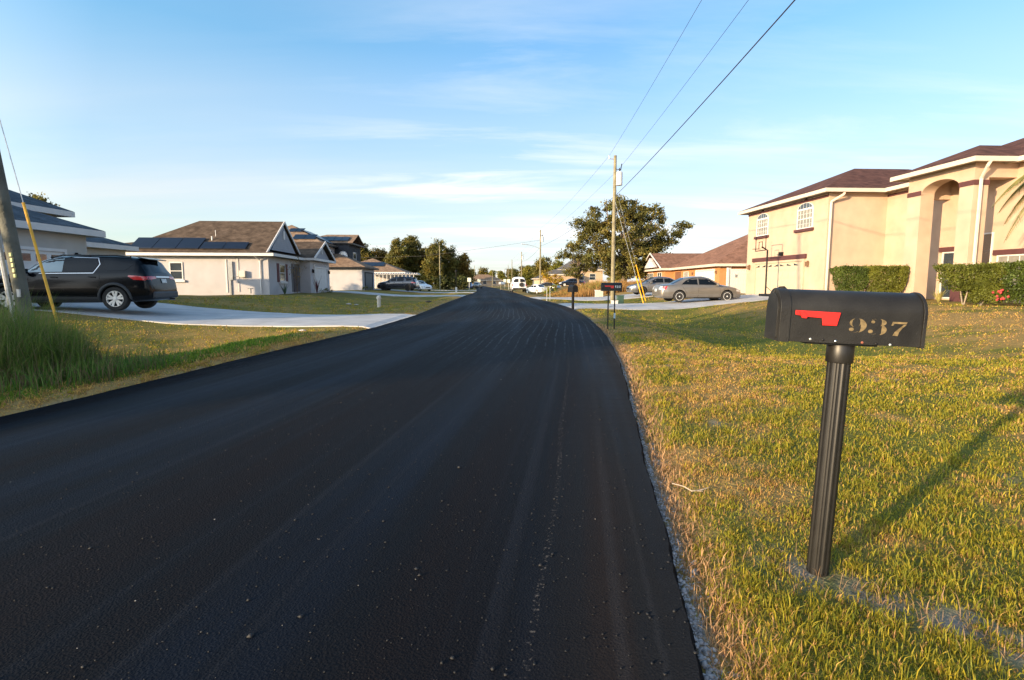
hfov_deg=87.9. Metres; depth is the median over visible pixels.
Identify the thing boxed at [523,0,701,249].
power line
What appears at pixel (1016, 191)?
palm tree
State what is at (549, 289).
shrub
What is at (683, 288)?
parked car
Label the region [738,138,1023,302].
stucco house
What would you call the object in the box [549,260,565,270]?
tree
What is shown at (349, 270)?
stucco house
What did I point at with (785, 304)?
door
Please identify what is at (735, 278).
vinyl fence
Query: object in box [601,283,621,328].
mailbox
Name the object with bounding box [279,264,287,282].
window
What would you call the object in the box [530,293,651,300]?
driveway
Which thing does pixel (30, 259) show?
garage door
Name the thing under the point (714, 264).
bungalow
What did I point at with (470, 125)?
sky
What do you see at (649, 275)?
window
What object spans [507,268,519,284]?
tree
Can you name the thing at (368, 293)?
driveway
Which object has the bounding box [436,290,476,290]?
driveway
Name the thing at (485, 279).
bungalow
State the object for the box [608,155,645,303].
utility pole
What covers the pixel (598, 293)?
utility box
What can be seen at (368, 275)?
garage door
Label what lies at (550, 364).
road
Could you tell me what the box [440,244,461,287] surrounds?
tree
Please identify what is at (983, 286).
bush
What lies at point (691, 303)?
driveway
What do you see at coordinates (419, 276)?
shrub
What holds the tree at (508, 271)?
on the ground at (738, 328)
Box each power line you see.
[361,240,537,257]
[507,0,794,272]
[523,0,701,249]
[529,1,747,250]
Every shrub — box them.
[319,286,332,292]
[412,272,422,280]
[418,274,449,287]
[436,274,470,289]
[541,270,563,284]
[543,284,558,292]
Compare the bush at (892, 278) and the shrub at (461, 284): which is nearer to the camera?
the bush at (892, 278)
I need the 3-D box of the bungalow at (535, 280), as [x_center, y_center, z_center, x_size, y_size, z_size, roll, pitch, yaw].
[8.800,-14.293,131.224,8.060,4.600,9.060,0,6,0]
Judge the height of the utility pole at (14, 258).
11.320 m
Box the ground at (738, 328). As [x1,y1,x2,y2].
[0,284,1023,679]
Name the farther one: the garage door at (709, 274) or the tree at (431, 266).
the tree at (431, 266)
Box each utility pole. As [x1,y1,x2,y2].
[0,120,59,326]
[439,245,440,289]
[522,230,543,283]
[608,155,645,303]
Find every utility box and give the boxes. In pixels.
[594,290,602,296]
[616,295,623,303]
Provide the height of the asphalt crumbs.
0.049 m
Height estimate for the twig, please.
0.033 m
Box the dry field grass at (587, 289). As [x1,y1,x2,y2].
[543,279,644,296]
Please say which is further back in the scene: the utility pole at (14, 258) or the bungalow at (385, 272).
the bungalow at (385, 272)
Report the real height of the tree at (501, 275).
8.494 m
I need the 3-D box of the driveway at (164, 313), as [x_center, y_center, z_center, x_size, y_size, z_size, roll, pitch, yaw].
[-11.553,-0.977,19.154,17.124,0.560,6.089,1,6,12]
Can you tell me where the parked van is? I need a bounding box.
[509,277,526,291]
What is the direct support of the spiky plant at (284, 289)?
on the ground at (738, 328)
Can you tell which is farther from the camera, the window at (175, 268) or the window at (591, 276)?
the window at (591, 276)
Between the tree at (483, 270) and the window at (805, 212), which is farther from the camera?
the tree at (483, 270)
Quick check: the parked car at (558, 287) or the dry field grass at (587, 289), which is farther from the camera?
the parked car at (558, 287)
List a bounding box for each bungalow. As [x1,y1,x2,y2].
[361,258,419,288]
[472,274,502,285]
[531,276,542,284]
[643,234,747,285]
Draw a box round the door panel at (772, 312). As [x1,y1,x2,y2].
[764,292,778,336]
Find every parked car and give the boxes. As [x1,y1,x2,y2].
[414,281,431,290]
[473,282,481,287]
[526,284,547,293]
[541,282,560,289]
[558,278,584,286]
[626,276,673,294]
[652,276,740,301]
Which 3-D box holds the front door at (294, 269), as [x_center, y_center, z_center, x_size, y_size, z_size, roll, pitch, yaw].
[-17.983,-5.039,44.196,0.040,2.050,1.000,-1,6,-5]
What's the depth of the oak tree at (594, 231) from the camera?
72.64 m
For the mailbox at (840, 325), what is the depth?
2.05 m
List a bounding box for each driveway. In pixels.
[32,302,413,327]
[331,291,465,296]
[373,289,473,292]
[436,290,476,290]
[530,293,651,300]
[560,294,768,309]
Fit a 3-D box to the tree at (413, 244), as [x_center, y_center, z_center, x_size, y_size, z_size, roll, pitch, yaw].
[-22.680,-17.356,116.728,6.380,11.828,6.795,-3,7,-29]
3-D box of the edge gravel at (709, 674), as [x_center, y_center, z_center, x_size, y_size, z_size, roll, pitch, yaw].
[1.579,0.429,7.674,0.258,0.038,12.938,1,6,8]
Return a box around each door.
[0,248,62,274]
[293,267,297,291]
[315,268,326,290]
[366,273,372,289]
[675,272,680,279]
[696,270,712,279]
[755,261,801,293]
[764,288,791,341]
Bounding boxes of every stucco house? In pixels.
[0,189,138,274]
[125,221,335,294]
[287,225,378,289]
[541,259,603,285]
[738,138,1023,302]
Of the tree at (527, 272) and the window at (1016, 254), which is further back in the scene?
the tree at (527, 272)
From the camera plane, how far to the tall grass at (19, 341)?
6.86 m
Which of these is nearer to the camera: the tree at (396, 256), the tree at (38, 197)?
the tree at (38, 197)
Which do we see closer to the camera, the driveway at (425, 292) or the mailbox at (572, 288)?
the mailbox at (572, 288)
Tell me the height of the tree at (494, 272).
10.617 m
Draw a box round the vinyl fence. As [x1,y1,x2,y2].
[726,268,745,292]
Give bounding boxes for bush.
[829,264,871,290]
[863,264,909,292]
[932,261,1012,305]
[998,260,1023,304]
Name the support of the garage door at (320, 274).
in the stucco house at (227, 257)
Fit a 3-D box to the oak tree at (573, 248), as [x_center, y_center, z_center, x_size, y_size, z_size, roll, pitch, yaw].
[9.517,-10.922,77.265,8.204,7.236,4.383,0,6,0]
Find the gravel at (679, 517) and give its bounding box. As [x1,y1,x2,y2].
[596,323,819,679]
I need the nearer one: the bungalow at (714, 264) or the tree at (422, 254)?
the bungalow at (714, 264)
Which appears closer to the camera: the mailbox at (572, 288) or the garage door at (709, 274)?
the mailbox at (572, 288)
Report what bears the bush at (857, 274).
on the ground at (738, 328)
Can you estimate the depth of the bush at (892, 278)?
24.64 m
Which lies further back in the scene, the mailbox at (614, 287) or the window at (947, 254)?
the window at (947, 254)
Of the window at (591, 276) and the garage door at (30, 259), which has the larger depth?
the window at (591, 276)
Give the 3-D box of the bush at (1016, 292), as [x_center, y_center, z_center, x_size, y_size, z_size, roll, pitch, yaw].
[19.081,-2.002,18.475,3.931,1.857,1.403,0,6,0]
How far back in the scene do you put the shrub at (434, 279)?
111.06 m
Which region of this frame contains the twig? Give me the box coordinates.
[672,483,708,491]
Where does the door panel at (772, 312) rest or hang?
in the mailbox at (840, 325)
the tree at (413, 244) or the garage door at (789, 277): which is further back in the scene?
the tree at (413, 244)
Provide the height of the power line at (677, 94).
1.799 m
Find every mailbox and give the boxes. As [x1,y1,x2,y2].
[568,282,577,308]
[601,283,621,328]
[764,286,927,576]
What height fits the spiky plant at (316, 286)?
1.560 m
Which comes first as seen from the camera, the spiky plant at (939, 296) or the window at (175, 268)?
the spiky plant at (939, 296)
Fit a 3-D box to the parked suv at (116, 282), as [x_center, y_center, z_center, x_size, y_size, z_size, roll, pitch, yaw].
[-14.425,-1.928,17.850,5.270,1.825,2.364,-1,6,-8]
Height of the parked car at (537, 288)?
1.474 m
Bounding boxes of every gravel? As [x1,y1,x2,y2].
[603,332,740,679]
[669,512,1023,669]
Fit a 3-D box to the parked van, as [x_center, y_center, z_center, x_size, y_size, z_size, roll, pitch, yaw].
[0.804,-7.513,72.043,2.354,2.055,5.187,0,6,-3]
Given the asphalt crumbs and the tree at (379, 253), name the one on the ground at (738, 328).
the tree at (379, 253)
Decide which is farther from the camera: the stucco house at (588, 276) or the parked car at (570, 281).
the stucco house at (588, 276)
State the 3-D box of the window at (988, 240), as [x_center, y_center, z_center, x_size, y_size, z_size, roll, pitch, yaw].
[20.317,-3.172,22.914,0.050,2.850,0.700,0,6,-3]
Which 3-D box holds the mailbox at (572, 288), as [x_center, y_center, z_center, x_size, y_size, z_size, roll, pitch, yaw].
[2.841,-1.956,24.856,0.284,1.530,0.530,-2,6,-20]
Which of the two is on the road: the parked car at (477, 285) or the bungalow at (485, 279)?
the parked car at (477, 285)
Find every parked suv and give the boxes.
[0,255,177,310]
[377,277,419,290]
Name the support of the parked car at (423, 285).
on the ground at (738, 328)
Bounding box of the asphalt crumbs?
[0,373,697,679]
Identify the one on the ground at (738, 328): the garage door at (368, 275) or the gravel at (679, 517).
the gravel at (679, 517)
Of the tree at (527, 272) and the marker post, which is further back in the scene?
the tree at (527, 272)
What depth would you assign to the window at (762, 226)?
34.82 m
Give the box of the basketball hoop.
[753,235,770,295]
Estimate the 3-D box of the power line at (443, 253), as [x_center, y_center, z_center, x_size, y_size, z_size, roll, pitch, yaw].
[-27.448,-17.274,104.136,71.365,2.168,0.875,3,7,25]
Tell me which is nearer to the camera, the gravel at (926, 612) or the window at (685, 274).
the gravel at (926, 612)
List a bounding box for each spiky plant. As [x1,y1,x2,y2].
[280,284,287,293]
[313,277,319,291]
[929,290,945,302]
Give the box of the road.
[0,286,703,679]
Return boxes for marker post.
[376,295,380,306]
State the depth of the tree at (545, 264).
167.06 m
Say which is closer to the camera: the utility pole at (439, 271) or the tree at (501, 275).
the utility pole at (439, 271)
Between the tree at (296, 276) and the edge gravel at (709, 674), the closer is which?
the edge gravel at (709, 674)
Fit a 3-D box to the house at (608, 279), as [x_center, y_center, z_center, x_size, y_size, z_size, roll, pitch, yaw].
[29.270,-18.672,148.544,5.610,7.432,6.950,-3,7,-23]
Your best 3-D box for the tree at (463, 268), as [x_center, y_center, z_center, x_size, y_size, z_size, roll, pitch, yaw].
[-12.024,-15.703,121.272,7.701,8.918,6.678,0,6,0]
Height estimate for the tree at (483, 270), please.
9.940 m
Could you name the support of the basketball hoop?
on the driveway at (691, 303)
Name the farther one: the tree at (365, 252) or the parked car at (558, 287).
the tree at (365, 252)
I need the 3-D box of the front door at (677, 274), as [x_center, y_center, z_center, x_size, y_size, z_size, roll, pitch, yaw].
[19.518,-6.922,62.567,0.016,2.200,2.300,0,6,1]
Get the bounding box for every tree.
[28,192,59,205]
[286,257,305,293]
[360,243,374,260]
[370,247,387,261]
[382,236,411,271]
[401,235,423,272]
[413,247,428,279]
[419,238,445,285]
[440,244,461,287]
[454,252,474,285]
[477,267,490,274]
[488,270,495,276]
[496,271,507,284]
[505,267,512,283]
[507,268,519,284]
[519,265,533,284]
[531,255,551,283]
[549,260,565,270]
[554,240,602,284]
[566,194,694,281]
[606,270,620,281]
[991,175,1023,241]
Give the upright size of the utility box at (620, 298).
0.800 m
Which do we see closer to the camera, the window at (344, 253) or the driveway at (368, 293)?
the driveway at (368, 293)
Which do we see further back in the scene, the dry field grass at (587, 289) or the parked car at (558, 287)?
the parked car at (558, 287)
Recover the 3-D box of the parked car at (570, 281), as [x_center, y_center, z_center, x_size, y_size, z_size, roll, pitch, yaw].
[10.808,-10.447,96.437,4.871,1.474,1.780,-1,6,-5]
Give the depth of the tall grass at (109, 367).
6.62 m
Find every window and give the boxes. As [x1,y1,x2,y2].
[169,262,185,281]
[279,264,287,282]
[339,251,347,256]
[589,274,595,279]
[647,273,652,278]
[683,271,688,276]
[754,213,768,238]
[793,202,813,232]
[939,247,953,298]
[980,232,993,273]
[992,248,1023,283]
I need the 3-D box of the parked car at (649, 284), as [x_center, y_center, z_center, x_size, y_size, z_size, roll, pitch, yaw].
[11.708,-4.375,42.778,4.871,1.474,2.165,0,6,-3]
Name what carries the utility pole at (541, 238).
on the ground at (738, 328)
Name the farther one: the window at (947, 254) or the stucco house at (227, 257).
the stucco house at (227, 257)
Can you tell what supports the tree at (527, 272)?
on the ground at (738, 328)
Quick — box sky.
[0,0,1023,282]
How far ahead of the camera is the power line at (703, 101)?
16.54 m
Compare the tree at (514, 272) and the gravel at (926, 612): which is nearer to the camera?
the gravel at (926, 612)
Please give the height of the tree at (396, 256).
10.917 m
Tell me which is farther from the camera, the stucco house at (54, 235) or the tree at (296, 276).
the tree at (296, 276)
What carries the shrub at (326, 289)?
on the ground at (738, 328)
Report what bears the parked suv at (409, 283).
on the driveway at (425, 292)
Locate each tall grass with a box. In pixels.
[0,289,136,384]
[0,341,200,398]
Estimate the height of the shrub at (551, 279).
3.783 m

